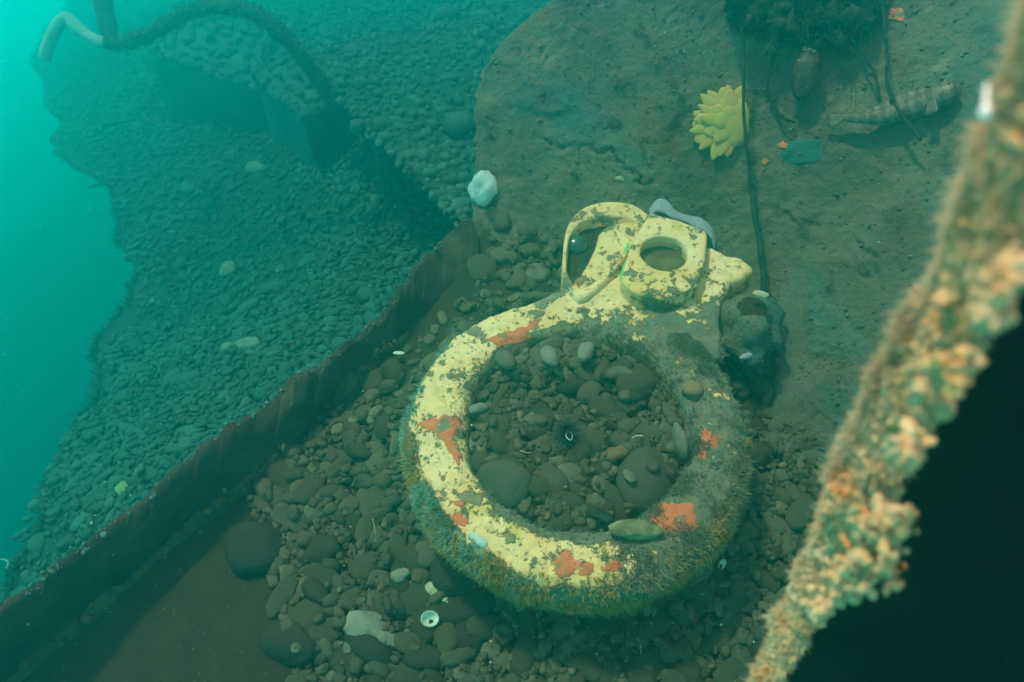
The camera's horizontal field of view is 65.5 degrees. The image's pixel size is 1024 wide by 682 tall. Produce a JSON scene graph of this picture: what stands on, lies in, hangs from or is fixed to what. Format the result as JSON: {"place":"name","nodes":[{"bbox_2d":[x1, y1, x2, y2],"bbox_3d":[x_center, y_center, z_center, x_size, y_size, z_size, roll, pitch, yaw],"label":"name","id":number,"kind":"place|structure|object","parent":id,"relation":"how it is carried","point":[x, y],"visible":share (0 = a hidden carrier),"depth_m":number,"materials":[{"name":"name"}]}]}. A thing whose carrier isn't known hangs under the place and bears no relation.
{"place":"outdoors","nodes":[
{"label":"outdoors","id":0,"kind":"place"},
{"bbox_2d":[0,0,125,413],"label":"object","id":1,"kind":"structure","parent":0,"point":[52,272],"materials":[{"name":"teal liquid"}]},
{"bbox_2d":[0,261,134,601],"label":"seabed","id":2,"kind":"structure","parent":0,"point":[36,417],"depth_m":7.66,"materials":[{"name":"teal sand"}]},
{"bbox_2d":[93,0,117,36],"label":"steel post","id":3,"kind":"object","parent":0,"point":[106,19],"visible":0.78,"depth_m":2.97,"materials":[{"name":"metal"}]},
{"bbox_2d":[0,0,550,602],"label":"gravel bank","id":4,"kind":"structure","parent":0,"point":[330,224],"depth_m":2.96,"materials":[{"name":"gravel"}]},
{"bbox_2d":[0,558,9,568],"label":"worm tube","id":5,"kind":"object","parent":4,"relation":"on","point":[8,563],"visible":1,"depth_m":2.08,"materials":[{"name":"white"}]},
{"bbox_2d":[88,183,106,187],"bbox_3d":[-1.872,-0.703,3.597,0.080,0.015,0.014,-10,46,-10],"label":"twig","id":6,"kind":"object","parent":4,"relation":"on","point":[96,185],"visible":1,"depth_m":3.59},
{"bbox_2d":[114,481,127,495],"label":"stone","id":7,"kind":"object","parent":4,"relation":"on","point":[119,487],"visible":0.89,"depth_m":2.15,"materials":[{"name":"stone"}]},
{"bbox_2d":[167,436,191,456],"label":"stone","id":8,"kind":"object","parent":4,"relation":"on","point":[180,446],"visible":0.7,"depth_m":2.17,"materials":[{"name":"stone"}]},
{"bbox_2d":[145,1,277,130],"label":"concrete block","id":9,"kind":"object","parent":4,"relation":"on","point":[209,63],"visible":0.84,"depth_m":3.67,"materials":[{"name":"concrete"}]},
{"bbox_2d":[220,341,231,353],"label":"stone","id":10,"kind":"object","parent":4,"relation":"on","point":[224,345],"visible":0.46,"depth_m":2.59,"materials":[{"name":"stone"}]},
{"bbox_2d":[219,261,236,277],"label":"stone","id":11,"kind":"object","parent":4,"relation":"on","point":[227,268],"visible":0.97,"depth_m":3.00,"materials":[{"name":"stone"}]},
{"bbox_2d":[69,145,396,547],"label":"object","id":12,"kind":"object","parent":4,"relation":"on","point":[91,522],"visible":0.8,"depth_m":2.65,"materials":[{"name":"grey stone"}]},
{"bbox_2d":[227,298,259,320],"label":"stone","id":13,"kind":"object","parent":4,"relation":"on","point":[242,308],"visible":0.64,"depth_m":2.75,"materials":[{"name":"grey stone"}]},
{"bbox_2d":[234,337,260,349],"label":"stone","id":14,"kind":"object","parent":4,"relation":"on","point":[253,342],"visible":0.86,"depth_m":2.55,"materials":[{"name":"grey stone"}]},
{"bbox_2d":[245,161,263,173],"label":"stone","id":15,"kind":"object","parent":4,"relation":"on","point":[251,167],"visible":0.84,"depth_m":3.40,"materials":[{"name":"grey stone"}]},
{"bbox_2d":[250,27,353,168],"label":"concrete block","id":16,"kind":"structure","parent":4,"relation":"on","point":[313,134],"depth_m":3.23,"materials":[{"name":"grey concrete"}]},
{"bbox_2d":[303,0,551,221],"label":"leaning slab","id":17,"kind":"structure","parent":4,"relation":"on","point":[408,90],"depth_m":2.83,"materials":[{"name":"stone"}]},
{"bbox_2d":[38,0,339,104],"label":"curved hose","id":18,"kind":"object","parent":17,"relation":"on","point":[274,26],"visible":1,"depth_m":2.64,"materials":[{"name":"rubber"}]},
{"bbox_2d":[22,211,830,681],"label":"silt floor","id":19,"kind":"structure","parent":0,"point":[194,607],"depth_m":1.40,"materials":[{"name":"gravel"}]},
{"bbox_2d":[0,215,477,681],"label":"hull gunwale","id":20,"kind":"object","parent":19,"relation":"on","point":[84,586],"visible":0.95,"depth_m":1.43,"materials":[{"name":"metal"}]},
{"bbox_2d":[225,522,282,575],"bbox_3d":[-0.458,0.373,1.431,0.112,0.062,0.100,4,59,-7],"label":"stone","id":21,"kind":"object","parent":19,"relation":"on","point":[252,548],"visible":0.94,"depth_m":1.41,"materials":[{"name":"grey stone"}]},
{"bbox_2d":[259,619,316,666],"bbox_3d":[-0.377,0.509,1.347,0.111,0.056,0.076,4,63,14],"label":"stone","id":22,"kind":"object","parent":19,"relation":"on","point":[276,642],"visible":0.99,"depth_m":1.32,"materials":[{"name":"grey stone"}]},
{"bbox_2d":[348,551,377,580],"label":"stone","id":23,"kind":"object","parent":19,"relation":"on","point":[363,567],"visible":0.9,"depth_m":1.41,"materials":[{"name":"grey stone"}]},
{"bbox_2d":[343,610,391,636],"bbox_3d":[-0.244,0.493,1.362,0.089,0.049,0.060,21,66,2],"label":"stone","id":24,"kind":"object","parent":19,"relation":"on","point":[359,622],"visible":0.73,"depth_m":1.35,"materials":[{"name":"grey stone"}]},
{"bbox_2d":[344,632,393,664],"bbox_3d":[-0.237,0.515,1.339,0.103,0.033,0.047,29,59,10],"label":"stone","id":25,"kind":"object","parent":19,"relation":"on","point":[367,648],"visible":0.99,"depth_m":1.33,"materials":[{"name":"stone"}]},
{"bbox_2d":[377,630,396,649],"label":"stone","id":26,"kind":"object","parent":19,"relation":"on","point":[384,636],"visible":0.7,"depth_m":1.34,"materials":[{"name":"grey stone"}]},
{"bbox_2d":[393,351,404,354],"bbox_3d":[-0.232,0.025,1.632,0.026,0.005,0.011,0,45,0],"label":"shell chip","id":27,"kind":"object","parent":19,"relation":"on","point":[398,353],"visible":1,"depth_m":1.63,"materials":[{"name":"white"}]},
{"bbox_2d":[390,568,409,582],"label":"stone","id":28,"kind":"object","parent":19,"relation":"on","point":[398,575],"visible":1,"depth_m":1.39,"materials":[{"name":"grey stone"}]},
{"bbox_2d":[421,610,438,626],"bbox_3d":[-0.140,0.472,1.353,0.032,0.010,0.027,3,73,-11],"label":"open shell","id":29,"kind":"object","parent":19,"relation":"on","point":[430,614],"visible":1,"depth_m":1.35},
{"bbox_2d":[425,581,447,602],"bbox_3d":[-0.127,0.440,1.388,0.063,0.031,0.031,32,53,28],"label":"spiral shell","id":30,"kind":"object","parent":19,"relation":"on","point":[430,588],"visible":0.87,"depth_m":1.38},
{"bbox_2d":[429,556,475,595],"bbox_3d":[-0.105,0.408,1.414,0.094,0.057,0.102,-2,48,2],"label":"stone","id":31,"kind":"object","parent":19,"relation":"on","point":[447,579],"visible":0.64,"depth_m":1.38,"materials":[{"name":"stone"}]},
{"bbox_2d":[438,586,495,625],"bbox_3d":[-0.083,0.460,1.386,0.128,0.042,0.077,-11,54,-6],"label":"stone","id":32,"kind":"object","parent":19,"relation":"on","point":[456,609],"visible":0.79,"depth_m":1.37,"materials":[{"name":"stone"}]},
{"bbox_2d":[455,620,484,659],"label":"stone","id":33,"kind":"object","parent":19,"relation":"on","point":[466,639],"visible":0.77,"depth_m":1.34,"materials":[{"name":"grey stone"}]},
{"bbox_2d":[469,402,488,413],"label":"stone","id":34,"kind":"object","parent":19,"relation":"on","point":[479,407],"visible":1,"depth_m":1.42,"materials":[{"name":"white stone"}]},
{"bbox_2d":[475,458,532,509],"bbox_3d":[-0.012,0.245,1.352,0.104,0.057,0.086,15,84,30],"label":"stone","id":35,"kind":"object","parent":19,"relation":"on","point":[507,482],"visible":0.7,"depth_m":1.32,"materials":[{"name":"grey stone"}]},
{"bbox_2d":[495,349,516,369],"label":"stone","id":36,"kind":"object","parent":19,"relation":"on","point":[505,359],"visible":1,"depth_m":1.45,"materials":[{"name":"grey stone"}]},
{"bbox_2d":[540,346,558,366],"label":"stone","id":37,"kind":"object","parent":19,"relation":"on","point":[549,356],"visible":1,"depth_m":1.46,"materials":[{"name":"grey stone"}]},
{"bbox_2d":[537,462,569,492],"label":"stone","id":38,"kind":"object","parent":19,"relation":"on","point":[556,477],"visible":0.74,"depth_m":1.34,"materials":[{"name":"grey stone"}]},
{"bbox_2d":[343,390,765,679],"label":"shell flecks","id":39,"kind":"object","parent":19,"relation":"on","point":[721,624],"visible":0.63,"depth_m":1.36,"materials":[{"name":"white"}]},
{"bbox_2d":[545,406,595,460],"bbox_3d":[0.097,0.158,1.390,0.097,0.115,0.126,0,45,0],"label":"sea urchin","id":40,"kind":"object","parent":19,"relation":"on","point":[566,427],"visible":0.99,"depth_m":1.38,"materials":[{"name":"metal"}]},
{"bbox_2d":[395,202,756,617],"bbox_3d":[0.141,0.082,1.512,0.703,0.172,0.884,0,52,0],"label":"mooring fitting","id":41,"kind":"object","parent":19,"relation":"on","point":[664,331],"visible":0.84,"depth_m":1.42,"materials":[{"name":"yellow paint"}]},
{"bbox_2d":[417,414,463,441],"bbox_3d":[-0.125,0.154,1.391,0.084,0.022,0.057,0,52,0],"label":"red sponge","id":42,"kind":"object","parent":41,"relation":"on","point":[445,429],"visible":1,"depth_m":1.39},
{"bbox_2d":[444,437,461,465],"bbox_3d":[-0.098,0.188,1.364,0.022,0.017,0.060,-20,48,-19],"label":"red sponge","id":43,"kind":"object","parent":41,"relation":"on","point":[448,442],"visible":1,"depth_m":1.37},
{"bbox_2d":[448,512,468,526],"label":"red sponge","id":44,"kind":"object","parent":41,"relation":"attached to","point":[459,519],"visible":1,"depth_m":1.28},
{"bbox_2d":[453,500,463,506],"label":"red sponge","id":45,"kind":"object","parent":41,"relation":"attached to","point":[460,503],"visible":1,"depth_m":1.30},
{"bbox_2d":[468,531,487,547],"bbox_3d":[-0.055,0.317,1.267,0.039,0.016,0.022,26,51,24],"label":"sponge lump","id":46,"kind":"object","parent":41,"relation":"attached to","point":[482,542],"visible":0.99,"depth_m":1.26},
{"bbox_2d":[487,326,530,347],"bbox_3d":[-0.003,-0.008,1.518,0.094,0.015,0.032,-15,47,-15],"label":"red sponge","id":47,"kind":"object","parent":41,"relation":"on","point":[500,339],"visible":1,"depth_m":1.52},
{"bbox_2d":[527,320,539,329],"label":"red sponge","id":48,"kind":"object","parent":41,"relation":"on","point":[532,325],"visible":1,"depth_m":1.53},
{"bbox_2d":[553,550,581,578],"bbox_3d":[0.083,0.349,1.242,0.044,0.011,0.040,-28,51,-25],"label":"red sponge","id":49,"kind":"object","parent":41,"relation":"on","point":[564,566],"visible":1,"depth_m":1.24},
{"bbox_2d":[578,562,593,575],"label":"red sponge","id":50,"kind":"object","parent":41,"relation":"on","point":[585,568],"visible":1,"depth_m":1.24},
{"bbox_2d":[600,560,626,571],"bbox_3d":[0.159,0.350,1.240,0.048,0.007,0.019,0,52,0],"label":"red sponge","id":51,"kind":"object","parent":41,"relation":"on","point":[615,567],"visible":1,"depth_m":1.24},
{"bbox_2d":[619,243,629,281],"bbox_3d":[0.234,-0.165,1.634,0.019,0.023,0.125,13,46,12],"label":"seaweed","id":52,"kind":"object","parent":41,"relation":"attached to","point":[625,250],"visible":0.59,"depth_m":1.63,"materials":[{"name":"green plant"}]},
{"bbox_2d":[608,519,663,539],"bbox_3d":[0.196,0.299,1.264,0.089,0.026,0.033,4,45,4],"label":"sea cucumber","id":53,"kind":"object","parent":41,"relation":"on","point":[632,529],"visible":1,"depth_m":1.25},
{"bbox_2d":[649,500,699,533],"bbox_3d":[0.262,0.289,1.293,0.086,0.031,0.064,12,46,12],"label":"red sponge","id":54,"kind":"object","parent":41,"relation":"on","point":[684,511],"visible":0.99,"depth_m":1.28},
{"bbox_2d":[649,198,715,248],"bbox_3d":[0.374,-0.258,1.734,0.163,0.054,0.058,20,48,19],"label":"plastic film","id":55,"kind":"object","parent":41,"relation":"on","point":[665,207],"visible":0.93,"depth_m":1.74,"materials":[{"name":"white plastic"}]},
{"bbox_2d":[681,381,703,397],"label":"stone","id":56,"kind":"object","parent":41,"relation":"attached to","point":[692,389],"visible":1,"depth_m":1.43,"materials":[{"name":"beige stone"}]},
{"bbox_2d":[698,428,710,459],"bbox_3d":[0.332,0.178,1.377,0.018,0.013,0.069,15,47,15],"label":"red sponge","id":57,"kind":"object","parent":41,"relation":"on","point":[705,436],"visible":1,"depth_m":1.38},
{"bbox_2d":[577,341,593,361],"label":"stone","id":58,"kind":"object","parent":19,"relation":"on","point":[585,351],"visible":1,"depth_m":1.46,"materials":[{"name":"grey stone"}]},
{"bbox_2d":[565,425,609,453],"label":"stone","id":59,"kind":"object","parent":19,"relation":"on","point":[597,438],"visible":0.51,"depth_m":1.40,"materials":[{"name":"grey stone"}]},
{"bbox_2d":[585,411,601,423],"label":"stone","id":60,"kind":"object","parent":19,"relation":"on","point":[595,418],"visible":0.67,"depth_m":1.44,"materials":[{"name":"grey stone"}]},
{"bbox_2d":[577,501,614,522],"bbox_3d":[0.137,0.279,1.301,0.070,0.011,0.025,18,48,17],"label":"dead seaweed","id":61,"kind":"object","parent":19,"relation":"on","point":[598,513],"visible":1,"depth_m":1.30,"materials":[{"name":"plant"}]},
{"bbox_2d":[601,445,628,463],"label":"stone","id":62,"kind":"object","parent":19,"relation":"on","point":[617,453],"visible":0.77,"depth_m":1.38,"materials":[{"name":"brown stone"}]},
{"bbox_2d":[615,365,632,373],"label":"stone","id":63,"kind":"object","parent":19,"relation":"on","point":[622,369],"visible":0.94,"depth_m":1.45,"materials":[{"name":"grey stone"}]},
{"bbox_2d":[616,447,672,514],"bbox_3d":[0.228,0.238,1.361,0.104,0.078,0.122,9,63,-18],"label":"stone","id":64,"kind":"object","parent":19,"relation":"on","point":[645,491],"visible":0.84,"depth_m":1.33,"materials":[{"name":"grey stone"}]},
{"bbox_2d":[631,421,663,446],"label":"stone","id":65,"kind":"object","parent":19,"relation":"on","point":[649,430],"visible":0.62,"depth_m":1.40,"materials":[{"name":"grey stone"}]},
{"bbox_2d":[671,422,688,459],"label":"stone","id":66,"kind":"object","parent":19,"relation":"on","point":[679,438],"visible":0.97,"depth_m":1.36,"materials":[{"name":"grey stone"}]},
{"bbox_2d":[718,559,725,568],"bbox_3d":[0.369,0.393,1.404,0.020,0.017,0.007,-4,8,-34],"label":"open shell","id":67,"kind":"object","parent":19,"relation":"on","point":[723,562],"visible":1,"depth_m":1.41},
{"bbox_2d":[471,0,1019,506],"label":"hull wall","id":68,"kind":"structure","parent":19,"relation":"on","point":[803,208],"depth_m":1.70,"materials":[{"name":"metal"}]},
{"bbox_2d":[467,170,497,206],"bbox_3d":[-0.067,-0.348,1.820,0.073,0.082,0.039,0,2,9],"label":"white anemone","id":69,"kind":"object","parent":68,"relation":"on","point":[482,188],"visible":1,"depth_m":1.81},
{"bbox_2d":[615,176,623,180],"bbox_3d":[0.240,-0.363,1.778,0.022,0.012,0.012,0,45,0],"label":"crust spot","id":70,"kind":"object","parent":68,"relation":"attached to","point":[620,178],"visible":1,"depth_m":1.77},
{"bbox_2d":[489,11,945,255],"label":"wall shell flecks","id":71,"kind":"structure","parent":68,"relation":"attached to","point":[758,89],"depth_m":1.70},
{"bbox_2d":[689,85,749,159],"bbox_3d":[0.446,-0.469,1.714,0.126,0.158,0.027,1,6,12],"label":"yellow sponge","id":72,"kind":"object","parent":68,"relation":"on","point":[717,125],"visible":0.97,"depth_m":1.71},
{"bbox_2d":[484,0,971,439],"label":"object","id":73,"kind":"object","parent":68,"relation":"attached to","point":[720,75],"depth_m":1.67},
{"bbox_2d":[761,159,767,164],"bbox_3d":[0.540,-0.382,1.701,0.014,0.012,0.012,0,45,0],"label":"crust spot","id":74,"kind":"object","parent":68,"relation":"on","point":[764,161],"visible":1,"depth_m":1.70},
{"bbox_2d":[766,31,795,122],"bbox_3d":[0.557,-0.552,1.664,0.043,0.144,0.143,-9,46,-9],"label":"seaweed","id":75,"kind":"object","parent":68,"relation":"attached to","point":[771,99],"visible":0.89,"depth_m":1.68,"materials":[{"name":"green plant"}]},
{"bbox_2d":[777,141,787,148],"bbox_3d":[0.575,-0.416,1.690,0.015,0.014,0.025,-32,53,-28],"label":"crust spot","id":76,"kind":"object","parent":68,"relation":"on","point":[782,144],"visible":1,"depth_m":1.69,"materials":[{"name":"orange"}]},
{"bbox_2d":[781,139,821,164],"bbox_3d":[0.611,-0.398,1.672,0.079,0.049,0.041,17,47,16],"label":"paint patch","id":77,"kind":"object","parent":68,"relation":"attached to","point":[810,149],"visible":1,"depth_m":1.67,"materials":[{"name":"teal paint"}]},
{"bbox_2d":[722,0,893,66],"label":"dark weed clump","id":78,"kind":"object","parent":68,"relation":"hanging from","point":[838,23],"visible":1,"depth_m":1.63,"materials":[{"name":"green plant"}]},
{"bbox_2d":[735,4,776,291],"bbox_3d":[0.497,-0.412,1.636,0.046,0.500,0.500,-4,45,-4],"label":"seaweed","id":79,"kind":"object","parent":78,"relation":"hanging from","point":[760,251],"visible":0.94,"depth_m":1.66,"materials":[{"name":"plant"}]},
{"bbox_2d":[758,0,781,60],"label":"feathery weed","id":80,"kind":"object","parent":78,"relation":"hanging from","point":[768,47],"visible":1,"depth_m":1.64,"materials":[{"name":"green plant"}]},
{"bbox_2d":[791,46,821,100],"bbox_3d":[0.607,-0.552,1.642,0.061,0.109,0.039,1,3,17],"label":"sea squirt","id":81,"kind":"object","parent":78,"relation":"hanging from","point":[806,69],"visible":1,"depth_m":1.63},
{"bbox_2d":[860,0,881,103],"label":"seaweed","id":82,"kind":"object","parent":78,"relation":"hanging from","point":[872,68],"visible":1,"depth_m":1.59,"materials":[{"name":"green plant"}]},
{"bbox_2d":[881,0,921,140],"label":"seaweed","id":83,"kind":"object","parent":78,"relation":"hanging from","point":[902,115],"visible":1,"depth_m":1.56,"materials":[{"name":"plant"}]},
{"bbox_2d":[850,35,856,106],"bbox_3d":[0.692,-0.553,1.617,0.007,0.113,0.112,5,45,4],"label":"seaweed","id":84,"kind":"object","parent":68,"relation":"attached to","point":[852,69],"visible":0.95,"depth_m":1.62,"materials":[{"name":"plant"}]},
{"bbox_2d":[825,80,960,126],"bbox_3d":[0.740,-0.446,1.558,0.247,0.037,0.075,-11,73,38],"label":"cucumber","id":85,"kind":"object","parent":68,"relation":"on","point":[917,103],"visible":1,"depth_m":1.53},
{"bbox_2d":[888,8,904,21],"bbox_3d":[0.778,-0.658,1.607,0.032,0.021,0.025,23,49,21],"label":"crust spot","id":86,"kind":"object","parent":68,"relation":"attached to","point":[899,16],"visible":1,"depth_m":1.60,"materials":[{"name":"orange"}]},
{"bbox_2d":[719,291,788,372],"bbox_3d":[0.474,-0.022,1.598,0.161,0.155,0.172,-27,51,-24],"label":"crusted bolt","id":87,"kind":"object","parent":19,"relation":"on","point":[750,323],"visible":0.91,"depth_m":1.55,"materials":[{"name":"metal"}]},
{"bbox_2d":[739,352,752,359],"bbox_3d":[0.452,0.029,1.527,0.038,0.012,0.015,-22,49,-21],"label":"shell","id":88,"kind":"object","parent":87,"relation":"on","point":[746,355],"visible":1,"depth_m":1.52},
{"bbox_2d":[752,290,768,297],"bbox_3d":[0.482,-0.089,1.547,0.032,0.015,0.016,14,47,14],"label":"barnacle arc","id":89,"kind":"object","parent":87,"relation":"on","point":[759,294],"visible":1,"depth_m":1.54,"materials":[{"name":"white"}]},
{"bbox_2d":[769,276,804,454],"bbox_3d":[0.548,0.086,1.569,0.074,0.220,0.462,8,46,8],"label":"steel rib","id":90,"kind":"object","parent":19,"relation":"on","point":[788,391],"visible":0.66,"depth_m":1.59,"materials":[{"name":"metal"}]},
{"bbox_2d":[741,0,1023,681],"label":"plate","id":91,"kind":"object","parent":19,"relation":"on","point":[908,566],"visible":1,"depth_m":0.48,"materials":[{"name":"brown metal"}]},
{"bbox_2d":[977,84,993,120],"bbox_3d":[0.176,-0.089,0.297,0.007,0.008,0.014,0,45,0],"label":"white polyp","id":92,"kind":"object","parent":91,"relation":"attached to","point":[985,111],"visible":1,"depth_m":0.29},
{"bbox_2d":[5,5,967,670],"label":"drifting particles","id":93,"kind":"object","parent":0,"point":[415,209],"visible":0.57,"depth_m":0.97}
]}

